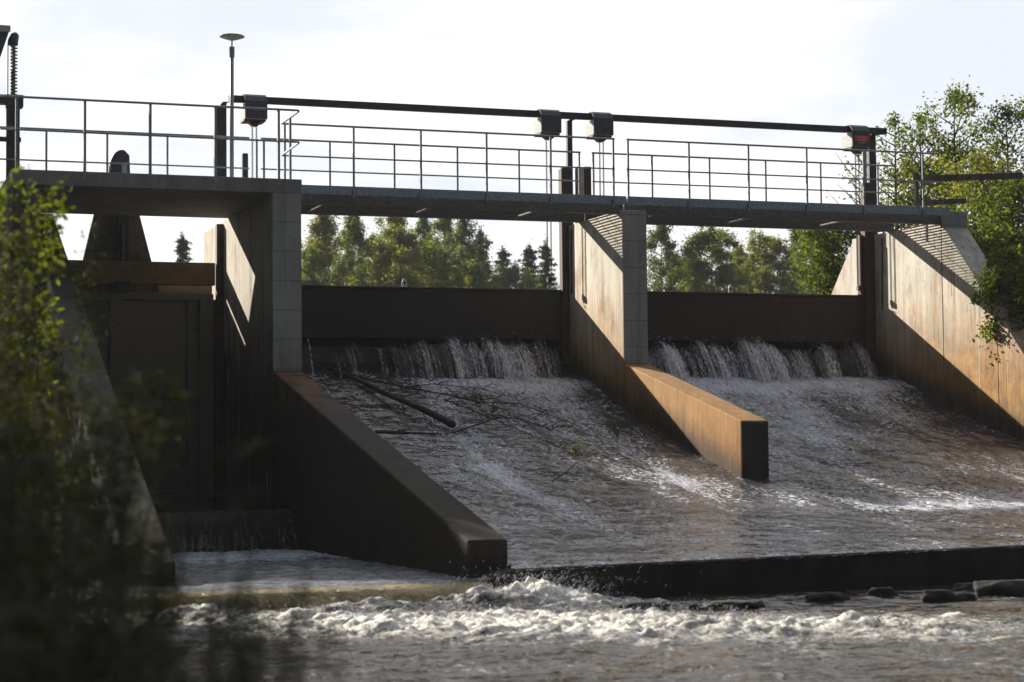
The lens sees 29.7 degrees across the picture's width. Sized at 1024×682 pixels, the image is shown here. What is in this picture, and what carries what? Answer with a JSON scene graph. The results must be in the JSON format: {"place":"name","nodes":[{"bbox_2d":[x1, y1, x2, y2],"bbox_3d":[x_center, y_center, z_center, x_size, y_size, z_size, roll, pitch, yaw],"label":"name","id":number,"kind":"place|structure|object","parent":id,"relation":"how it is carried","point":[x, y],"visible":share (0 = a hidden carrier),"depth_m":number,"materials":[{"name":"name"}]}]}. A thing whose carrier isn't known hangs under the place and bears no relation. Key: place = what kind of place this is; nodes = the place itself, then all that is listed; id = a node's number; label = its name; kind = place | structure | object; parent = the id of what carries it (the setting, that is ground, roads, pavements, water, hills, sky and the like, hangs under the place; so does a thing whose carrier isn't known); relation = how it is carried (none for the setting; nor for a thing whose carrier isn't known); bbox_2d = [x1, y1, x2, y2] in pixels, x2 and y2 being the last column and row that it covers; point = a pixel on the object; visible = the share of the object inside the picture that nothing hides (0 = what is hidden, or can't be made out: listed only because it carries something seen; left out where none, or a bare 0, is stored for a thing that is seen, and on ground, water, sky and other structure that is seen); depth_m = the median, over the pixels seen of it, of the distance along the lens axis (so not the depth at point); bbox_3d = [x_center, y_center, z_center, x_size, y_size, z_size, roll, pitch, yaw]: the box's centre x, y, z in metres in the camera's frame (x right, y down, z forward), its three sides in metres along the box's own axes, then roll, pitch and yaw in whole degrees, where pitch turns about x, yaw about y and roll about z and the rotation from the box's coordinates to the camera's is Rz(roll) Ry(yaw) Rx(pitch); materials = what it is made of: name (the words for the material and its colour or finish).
{"place":"outdoors","nodes":[
{"label":"outdoors","id":0,"kind":"place"},
{"bbox_2d":[152,498,285,509],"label":"channel water","id":1,"kind":"structure","parent":0,"point":[198,503],"depth_m":32.85,"materials":[{"name":"liquid"}]},
{"bbox_2d":[156,506,298,552],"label":"cascade water","id":2,"kind":"structure","parent":0,"point":[277,527],"depth_m":30.41,"materials":[{"name":"liquid"}]},
{"bbox_2d":[41,549,485,594],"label":"basin water","id":3,"kind":"structure","parent":0,"point":[337,571],"depth_m":23.98,"materials":[{"name":"liquid"}]},
{"bbox_2d":[53,582,493,611],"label":"weir water","id":4,"kind":"structure","parent":0,"point":[415,593],"depth_m":21.51,"materials":[{"name":"liquid"}]},
{"bbox_2d":[311,330,549,382],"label":"falling water","id":5,"kind":"structure","parent":0,"point":[499,366],"depth_m":37.61,"materials":[{"name":"white liquid"}]},
{"bbox_2d":[390,342,563,379],"bbox_3d":[-0.632,0.406,37.820,3.359,0.799,1.032,0,-3,-19],"label":"falling sheet","id":6,"kind":"object","parent":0,"point":[441,362],"visible":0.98,"depth_m":37.74,"materials":[{"name":"liquid"}]},
{"bbox_2d":[0,0,1023,293],"label":"sky","id":7,"kind":"structure","parent":0,"point":[816,62],"materials":[{"name":"white"}]},
{"bbox_2d":[56,576,1023,681],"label":"river water","id":8,"kind":"structure","parent":0,"point":[906,635],"depth_m":17.79,"materials":[{"name":"liquid"}]},
{"bbox_2d":[160,553,783,629],"bbox_3d":[-0.238,2.583,19.838,6.758,0.628,4.835,0,-3,-19],"label":"spray","id":9,"kind":"object","parent":8,"relation":"on","point":[590,588],"visible":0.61,"depth_m":19.93,"materials":[{"name":"white liquid"}]},
{"bbox_2d":[610,600,670,609],"bbox_3d":[1.425,2.930,21.149,0.698,0.158,0.405,0,-3,-19],"label":"river rock","id":10,"kind":"object","parent":8,"relation":"in","point":[649,603],"visible":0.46,"depth_m":21.03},
{"bbox_2d":[700,599,765,610],"bbox_3d":[2.471,2.925,21.224,0.820,0.147,0.458,0,-3,-19],"label":"river rock","id":11,"kind":"object","parent":8,"relation":"on","point":[749,604],"visible":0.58,"depth_m":21.07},
{"bbox_2d":[805,592,849,601],"bbox_3d":[3.609,2.955,22.064,0.601,0.170,0.321,0,-3,-19],"label":"river rock","id":12,"kind":"object","parent":8,"relation":"in","point":[827,597],"visible":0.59,"depth_m":21.94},
{"bbox_2d":[866,587,898,596],"bbox_3d":[4.329,2.970,22.541,0.430,0.196,0.222,0,-3,-19],"label":"river rock","id":13,"kind":"object","parent":8,"relation":"in","point":[885,591],"visible":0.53,"depth_m":22.46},
{"bbox_2d":[921,589,957,602],"bbox_3d":[4.828,2.927,21.826,0.489,0.240,0.296,0,-3,-19],"label":"river rock","id":14,"kind":"object","parent":8,"relation":"in","point":[940,595],"visible":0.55,"depth_m":21.71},
{"bbox_2d":[951,582,973,590],"bbox_3d":[5.566,3.004,23.358,0.592,0.159,0.361,0,-3,-19],"label":"river rock","id":15,"kind":"object","parent":8,"relation":"in","point":[961,586],"visible":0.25,"depth_m":23.23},
{"bbox_2d":[954,592,976,600],"bbox_3d":[5.120,2.933,21.887,0.342,0.158,0.217,0,-3,-19],"label":"river rock","id":16,"kind":"object","parent":8,"relation":"in","point":[970,596],"visible":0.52,"depth_m":21.82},
{"bbox_2d":[973,579,1023,596],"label":"river rock","id":17,"kind":"object","parent":8,"relation":"in","point":[1010,588],"visible":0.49,"depth_m":22.40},
{"bbox_2d":[302,337,830,349],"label":"reservoir water","id":18,"kind":"structure","parent":0,"point":[401,342],"depth_m":54.77,"materials":[{"name":"liquid"}]},
{"bbox_2d":[607,420,621,437],"bbox_3d":[1.780,1.536,33.861,0.277,0.349,0.421,0,-3,-19],"label":"water plant","id":19,"kind":"object","parent":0,"point":[613,425],"visible":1,"depth_m":33.85,"materials":[{"name":"green plant"}]},
{"bbox_2d":[302,371,1023,570],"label":"chute water","id":20,"kind":"structure","parent":0,"point":[881,462],"depth_m":31.84,"materials":[{"name":"liquid"}]},
{"bbox_2d":[325,364,601,481],"bbox_3d":[-0.625,1.333,33.835,3.929,2.142,7.870,0,-3,-19],"label":"driftwood","id":21,"kind":"object","parent":20,"relation":"on","point":[444,420],"visible":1,"depth_m":34.80,"materials":[{"name":"wood"}]},
{"bbox_2d":[648,332,872,384],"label":"falling water","id":22,"kind":"structure","parent":0,"point":[674,370],"depth_m":39.28,"materials":[{"name":"white liquid"}]},
{"bbox_2d":[648,344,874,379],"bbox_3d":[4.710,0.445,39.700,6.070,0.827,1.032,0,-3,-19],"label":"falling sheet","id":23,"kind":"object","parent":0,"point":[845,358],"visible":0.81,"depth_m":39.90,"materials":[{"name":"liquid"}]},
{"bbox_3d":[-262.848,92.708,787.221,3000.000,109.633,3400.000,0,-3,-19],"label":"ground","id":24,"kind":"structure","parent":0,"visible":0},
{"bbox_2d":[0,163,75,540],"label":"bank bush","id":25,"kind":"object","parent":24,"relation":"on","point":[51,223],"visible":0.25,"depth_m":12.56,"materials":[{"name":"green plant"}]},
{"bbox_2d":[0,292,111,610],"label":"bank bush","id":26,"kind":"object","parent":24,"relation":"on","point":[81,351],"visible":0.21,"depth_m":9.77,"materials":[{"name":"green plant"}]},
{"bbox_2d":[0,207,126,653],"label":"bank bush","id":27,"kind":"object","parent":24,"relation":"on","point":[13,252],"visible":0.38,"depth_m":11.61,"materials":[{"name":"green plant"}]},
{"bbox_2d":[0,186,174,582],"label":"channel wall","id":28,"kind":"structure","parent":24,"relation":"on","point":[67,283],"depth_m":29.68,"materials":[{"name":"concrete"}]},
{"bbox_2d":[0,94,22,177],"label":"gantry frame","id":29,"kind":"object","parent":28,"relation":"on","point":[9,104],"visible":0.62,"depth_m":35.52,"materials":[{"name":"metal"}]},
{"bbox_2d":[0,25,10,56],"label":"gear housing","id":30,"kind":"object","parent":29,"relation":"on","point":[5,30],"visible":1,"depth_m":35.51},
{"bbox_2d":[7,32,18,94],"bbox_3d":[-9.229,-5.128,35.697,0.190,1.187,0.191,-2,-3,25],"label":"lifting screw","id":31,"kind":"object","parent":29,"relation":"on","point":[13,39],"visible":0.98,"depth_m":35.66,"materials":[{"name":"metal"}]},
{"bbox_2d":[79,285,213,498],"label":"sluice gate","id":32,"kind":"structure","parent":28,"relation":"attached to","point":[171,327],"depth_m":36.72,"materials":[{"name":"metal"}]},
{"bbox_2d":[0,169,301,217],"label":"platform slab","id":33,"kind":"structure","parent":28,"relation":"on","point":[112,193],"depth_m":32.70,"materials":[{"name":"concrete"}]},
{"bbox_2d":[109,150,129,172],"bbox_3d":[-7.382,-3.068,36.346,0.399,1.054,0.290,0,-3,-19],"label":"stem cover","id":34,"kind":"object","parent":33,"relation":"on","point":[120,156],"visible":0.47,"depth_m":36.25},
{"bbox_2d":[0,126,257,177],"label":"guard railing","id":35,"kind":"object","parent":33,"relation":"on","point":[107,163],"visible":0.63,"depth_m":35.13,"materials":[{"name":"metal"}]},
{"bbox_2d":[1,95,299,185],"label":"guard railing","id":36,"kind":"object","parent":33,"relation":"on","point":[150,134],"visible":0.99,"depth_m":32.12,"materials":[{"name":"metal"}]},
{"bbox_2d":[219,33,244,176],"bbox_3d":[-4.868,-4.028,33.563,0.444,2.635,0.444,0,-3,-19],"label":"disc mast","id":37,"kind":"object","parent":33,"relation":"on","point":[231,37],"visible":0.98,"depth_m":33.53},
{"bbox_2d":[242,153,247,176],"bbox_3d":[-5.126,-3.066,37.029,0.110,1.075,0.100,0,-3,-19],"label":"stub post","id":38,"kind":"object","parent":33,"relation":"on","point":[245,163],"visible":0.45,"depth_m":37.00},
{"bbox_2d":[0,352,210,681],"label":"foreground bush","id":39,"kind":"object","parent":24,"relation":"on","point":[38,409],"visible":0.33,"depth_m":7.63,"materials":[{"name":"green plant"}]},
{"bbox_2d":[0,467,210,680],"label":"foreground bush","id":40,"kind":"object","parent":24,"relation":"on","point":[85,555],"visible":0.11,"depth_m":6.26,"materials":[{"name":"green plant"}]},
{"bbox_2d":[89,542,156,573],"bbox_3d":[-4.049,2.203,19.586,0.867,0.316,0.892,-3,-4,42],"label":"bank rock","id":41,"kind":"object","parent":24,"relation":"on","point":[136,560],"visible":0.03,"depth_m":19.37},
{"bbox_2d":[15,596,253,681],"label":"foreground bush","id":42,"kind":"object","parent":24,"relation":"on","point":[53,679],"visible":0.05,"depth_m":5.32,"materials":[{"name":"green plant"}]},
{"bbox_2d":[0,386,290,681],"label":"foreground bush","id":43,"kind":"object","parent":24,"relation":"on","point":[11,518],"visible":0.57,"depth_m":4.67,"materials":[{"name":"green plant"}]},
{"bbox_2d":[0,556,332,681],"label":"foreground bush","id":44,"kind":"object","parent":24,"relation":"on","point":[5,643],"visible":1,"depth_m":3.27,"materials":[{"name":"green plant"}]},
{"bbox_2d":[1,498,344,681],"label":"foreground bush","id":45,"kind":"object","parent":24,"relation":"on","point":[70,578],"visible":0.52,"depth_m":4.16,"materials":[{"name":"green plant"}]},
{"bbox_2d":[174,226,192,261],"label":"spruce tree","id":46,"kind":"object","parent":24,"relation":"on","point":[183,248],"visible":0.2,"depth_m":93.76,"materials":[{"name":"green plant"}]},
{"bbox_2d":[37,561,344,681],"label":"foreground bush","id":47,"kind":"object","parent":24,"relation":"on","point":[96,655],"visible":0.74,"depth_m":3.92,"materials":[{"name":"green plant"}]},
{"bbox_2d":[104,606,362,681],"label":"foreground bush","id":48,"kind":"object","parent":24,"relation":"on","point":[257,643],"visible":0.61,"depth_m":3.69,"materials":[{"name":"green plant"}]},
{"bbox_2d":[301,242,339,285],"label":"broadleaf tree","id":49,"kind":"object","parent":24,"relation":"on","point":[309,264],"visible":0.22,"depth_m":92.56,"materials":[{"name":"green plant"}]},
{"bbox_2d":[301,215,359,285],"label":"birch tree","id":50,"kind":"object","parent":24,"relation":"on","point":[324,226],"visible":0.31,"depth_m":94.05,"materials":[{"name":"green plant"}]},
{"bbox_2d":[330,216,377,285],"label":"birch tree","id":51,"kind":"object","parent":24,"relation":"on","point":[353,234],"visible":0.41,"depth_m":97.36,"materials":[{"name":"green plant"}]},
{"bbox_2d":[204,193,507,577],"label":"dam pier","id":52,"kind":"structure","parent":24,"relation":"on","point":[340,479],"depth_m":31.42,"materials":[{"name":"concrete"}]},
{"bbox_2d":[68,260,214,285],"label":"lintel beam","id":53,"kind":"structure","parent":52,"relation":"attached to","point":[167,273],"depth_m":36.35,"materials":[{"name":"concrete"}]},
{"bbox_2d":[349,228,391,285],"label":"broadleaf tree","id":54,"kind":"object","parent":24,"relation":"on","point":[373,237],"visible":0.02,"depth_m":100.85,"materials":[{"name":"green plant"}]},
{"bbox_2d":[373,217,418,286],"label":"birch tree","id":55,"kind":"object","parent":24,"relation":"on","point":[391,221],"visible":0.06,"depth_m":97.30,"materials":[{"name":"green plant"}]},
{"bbox_2d":[357,222,446,287],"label":"broadleaf tree","id":56,"kind":"object","parent":24,"relation":"on","point":[399,246],"visible":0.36,"depth_m":90.85,"materials":[{"name":"green plant"}]},
{"bbox_2d":[411,218,437,280],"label":"birch tree","id":57,"kind":"object","parent":24,"relation":"on","point":[422,226],"visible":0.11,"depth_m":103.95,"materials":[{"name":"green plant"}]},
{"bbox_2d":[391,236,470,287],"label":"broadleaf tree","id":58,"kind":"object","parent":24,"relation":"on","point":[436,255],"visible":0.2,"depth_m":93.41,"materials":[{"name":"green plant"}]},
{"bbox_2d":[420,218,465,285],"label":"birch tree","id":59,"kind":"object","parent":24,"relation":"on","point":[441,226],"visible":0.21,"depth_m":100.12,"materials":[{"name":"green plant"}]},
{"bbox_2d":[443,265,472,287],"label":"broadleaf tree","id":60,"kind":"object","parent":24,"relation":"on","point":[457,279],"visible":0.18,"depth_m":90.02,"materials":[{"name":"green plant"}]},
{"bbox_2d":[444,219,488,287],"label":"birch tree","id":61,"kind":"object","parent":24,"relation":"on","point":[462,233],"visible":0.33,"depth_m":96.42,"materials":[{"name":"green plant"}]},
{"bbox_2d":[456,251,498,287],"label":"broadleaf tree","id":62,"kind":"object","parent":24,"relation":"on","point":[470,265],"visible":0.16,"depth_m":95.11,"materials":[{"name":"green plant"}]},
{"bbox_2d":[454,227,505,288],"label":"birch tree","id":63,"kind":"object","parent":24,"relation":"on","point":[481,239],"visible":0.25,"depth_m":98.69,"materials":[{"name":"green plant"}]},
{"bbox_2d":[493,242,513,288],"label":"spruce tree","id":64,"kind":"object","parent":24,"relation":"on","point":[503,255],"visible":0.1,"depth_m":101.38,"materials":[{"name":"green plant"}]},
{"bbox_2d":[490,260,537,288],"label":"broadleaf tree","id":65,"kind":"object","parent":24,"relation":"on","point":[513,275],"visible":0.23,"depth_m":96.98,"materials":[{"name":"green plant"}]},
{"bbox_2d":[516,238,540,288],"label":"spruce tree","id":66,"kind":"object","parent":24,"relation":"on","point":[529,255],"visible":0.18,"depth_m":99.67,"materials":[{"name":"green plant"}]},
{"bbox_2d":[533,234,558,289],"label":"spruce tree","id":67,"kind":"object","parent":24,"relation":"on","point":[543,271],"visible":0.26,"depth_m":103.20,"materials":[{"name":"green plant"}]},
{"bbox_2d":[646,225,688,291],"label":"birch tree","id":68,"kind":"object","parent":24,"relation":"on","point":[660,235],"visible":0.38,"depth_m":97.61,"materials":[{"name":"green plant"}]},
{"bbox_2d":[663,226,756,292],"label":"broadleaf tree","id":69,"kind":"object","parent":24,"relation":"on","point":[711,241],"visible":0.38,"depth_m":96.06,"materials":[{"name":"green plant"}]},
{"bbox_2d":[718,239,757,292],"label":"broadleaf tree","id":70,"kind":"object","parent":24,"relation":"on","point":[740,251],"visible":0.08,"depth_m":103.50,"materials":[{"name":"green plant"}]},
{"bbox_2d":[725,228,791,293],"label":"broadleaf tree","id":71,"kind":"object","parent":24,"relation":"on","point":[757,244],"visible":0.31,"depth_m":101.70,"materials":[{"name":"green plant"}]},
{"bbox_2d":[746,233,803,293],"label":"broadleaf tree","id":72,"kind":"object","parent":24,"relation":"on","point":[775,246],"visible":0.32,"depth_m":100.94,"materials":[{"name":"green plant"}]},
{"bbox_2d":[777,229,814,293],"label":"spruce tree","id":73,"kind":"object","parent":24,"relation":"on","point":[793,239],"visible":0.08,"depth_m":104.99,"materials":[{"name":"green plant"}]},
{"bbox_2d":[785,233,842,294],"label":"broadleaf tree","id":74,"kind":"object","parent":24,"relation":"on","point":[799,261],"visible":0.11,"depth_m":93.80,"materials":[{"name":"green plant"}]},
{"bbox_2d":[784,229,878,294],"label":"broadleaf tree","id":75,"kind":"object","parent":24,"relation":"on","point":[831,246],"visible":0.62,"depth_m":47.80,"materials":[{"name":"green plant"}]},
{"bbox_2d":[826,140,903,253],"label":"birch tree","id":76,"kind":"object","parent":24,"relation":"on","point":[851,181],"visible":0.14,"depth_m":47.72,"materials":[{"name":"green plant"}]},
{"bbox_2d":[850,110,934,232],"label":"birch tree","id":77,"kind":"object","parent":24,"relation":"on","point":[893,122],"visible":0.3,"depth_m":47.06,"materials":[{"name":"green plant"}]},
{"bbox_2d":[876,153,948,229],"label":"leafy shrub","id":78,"kind":"object","parent":24,"relation":"on","point":[882,199],"visible":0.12,"depth_m":47.65,"materials":[{"name":"green plant"}]},
{"bbox_2d":[880,112,953,226],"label":"birch tree","id":79,"kind":"object","parent":24,"relation":"on","point":[919,144],"visible":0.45,"depth_m":46.13,"materials":[{"name":"green plant"}]},
{"bbox_2d":[831,183,1023,439],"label":"abutment","id":80,"kind":"object","parent":24,"relation":"on","point":[922,316],"visible":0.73,"depth_m":39.00,"materials":[{"name":"concrete"}]},
{"bbox_2d":[647,285,863,341],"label":"weir gate","id":81,"kind":"structure","parent":80,"relation":"attached to","point":[730,315],"depth_m":40.48,"materials":[{"name":"metal"}]},
{"bbox_2d":[914,172,1022,225],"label":"plank barrier","id":82,"kind":"object","parent":80,"relation":"on","point":[984,176],"visible":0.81,"depth_m":40.61,"materials":[{"name":"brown wood"}]},
{"bbox_2d":[886,131,997,227],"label":"leafy shrub","id":83,"kind":"object","parent":24,"relation":"on","point":[935,171],"visible":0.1,"depth_m":46.58,"materials":[{"name":"green plant"}]},
{"bbox_2d":[884,75,1022,233],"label":"birch tree","id":84,"kind":"object","parent":24,"relation":"on","point":[965,99],"visible":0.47,"depth_m":45.84,"materials":[{"name":"green plant"}]},
{"bbox_2d":[925,140,1023,245],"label":"leafy shrub","id":85,"kind":"object","parent":24,"relation":"on","point":[983,162],"visible":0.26,"depth_m":43.54,"materials":[{"name":"green plant"}]},
{"bbox_2d":[950,92,1023,229],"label":"birch tree","id":86,"kind":"object","parent":24,"relation":"on","point":[1007,113],"visible":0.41,"depth_m":45.18,"materials":[{"name":"green plant"}]},
{"bbox_2d":[954,165,1023,238],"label":"leafy shrub","id":87,"kind":"object","parent":24,"relation":"on","point":[1014,189],"visible":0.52,"depth_m":42.09,"materials":[{"name":"green plant"}]},
{"bbox_2d":[967,239,1023,367],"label":"leafy shrub","id":88,"kind":"object","parent":24,"relation":"on","point":[1005,258],"visible":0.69,"depth_m":37.09,"materials":[{"name":"green plant"}]},
{"bbox_2d":[967,221,1023,277],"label":"leafy shrub","id":89,"kind":"object","parent":24,"relation":"on","point":[1000,238],"visible":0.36,"depth_m":39.26,"materials":[{"name":"green plant"}]},
{"bbox_2d":[993,258,1023,310],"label":"leafy shrub","id":90,"kind":"object","parent":24,"relation":"on","point":[1014,278],"visible":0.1,"depth_m":37.64,"materials":[{"name":"green plant"}]},
{"label":"reservoir water","id":91,"kind":"structure","parent":0,"visible":0},
{"bbox_2d":[77,214,158,299],"bbox_3d":[-7.410,-1.943,36.386,1.624,2.300,0.620,0,-3,-19],"label":"sluice pylon","id":92,"kind":"object","parent":91,"relation":"in","point":[122,238],"visible":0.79,"depth_m":36.41,"materials":[{"name":"concrete"}]},
{"bbox_3d":[3.844,2.480,32.044,13.610,4.400,15.770,0,-3,-19],"label":"spillway apron","id":93,"kind":"object","parent":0,"visible":0},
{"bbox_2d":[302,346,569,370],"bbox_3d":[-1.954,0.781,37.988,6.522,1.320,0.400,0,-3,-19],"label":"weir crest","id":94,"kind":"object","parent":93,"relation":"on","point":[371,358],"visible":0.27,"depth_m":37.47,"materials":[{"name":"concrete"}]},
{"bbox_2d":[558,166,768,477],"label":"dam pier","id":95,"kind":"structure","parent":93,"relation":"on","point":[604,312],"depth_m":36.47,"materials":[{"name":"concrete"}]},
{"bbox_2d":[302,279,561,338],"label":"weir gate","id":96,"kind":"structure","parent":95,"relation":"attached to","point":[404,311],"depth_m":38.12,"materials":[{"name":"metal"}]},
{"bbox_2d":[261,123,625,222],"bbox_3d":[-1.336,-3.092,36.458,6.640,1.425,2.295,0,-3,-19],"label":"footbridge","id":97,"kind":"object","parent":95,"relation":"on","point":[353,200],"visible":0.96,"depth_m":35.98,"materials":[{"name":"grey metal"}]},
{"bbox_2d":[217,95,886,234],"bbox_3d":[1.197,-3.489,39.394,14.560,2.330,0.325,0,-3,-19],"label":"hoist gantry","id":98,"kind":"object","parent":95,"relation":"on","point":[870,171],"visible":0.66,"depth_m":39.27,"materials":[{"name":"metal"}]},
{"bbox_2d":[240,94,267,177],"bbox_3d":[-4.965,-3.640,37.069,0.440,2.191,0.492,0,-3,-19],"label":"chain hoist","id":99,"kind":"object","parent":98,"relation":"hanging from","point":[255,118],"visible":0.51,"depth_m":36.93,"materials":[{"name":"black metal"}]},
{"bbox_2d":[533,109,561,286],"bbox_3d":[0.725,-2.883,39.032,0.440,3.612,0.492,0,-3,-19],"label":"chain hoist","id":100,"kind":"object","parent":98,"relation":"hanging from","point":[548,122],"visible":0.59,"depth_m":38.92,"materials":[{"name":"black metal"}]},
{"bbox_2d":[585,112,613,194],"bbox_3d":[1.789,-3.617,39.447,0.440,2.123,0.492,0,-3,-19],"label":"chain hoist","id":101,"kind":"object","parent":98,"relation":"hanging from","point":[600,124],"visible":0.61,"depth_m":39.30,"materials":[{"name":"black metal"}]},
{"bbox_2d":[842,125,870,294],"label":"chain hoist","id":102,"kind":"object","parent":98,"relation":"hanging from","point":[858,137],"visible":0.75,"depth_m":41.28,"materials":[{"name":"black metal"}]},
{"bbox_2d":[585,138,949,231],"bbox_3d":[5.122,-3.038,38.730,7.048,1.425,2.295,0,-3,-19],"label":"footbridge","id":103,"kind":"object","parent":95,"relation":"on","point":[709,212],"visible":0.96,"depth_m":38.20,"materials":[{"name":"grey metal"}]},
{"bbox_2d":[479,545,1023,597],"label":"end sill","id":104,"kind":"structure","parent":93,"relation":"on","point":[842,571],"depth_m":23.46,"materials":[{"name":"concrete"}]},
{"bbox_2d":[648,349,876,371],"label":"weir crest","id":105,"kind":"object","parent":93,"relation":"on","point":[874,365],"visible":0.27,"depth_m":40.70,"materials":[{"name":"concrete"}]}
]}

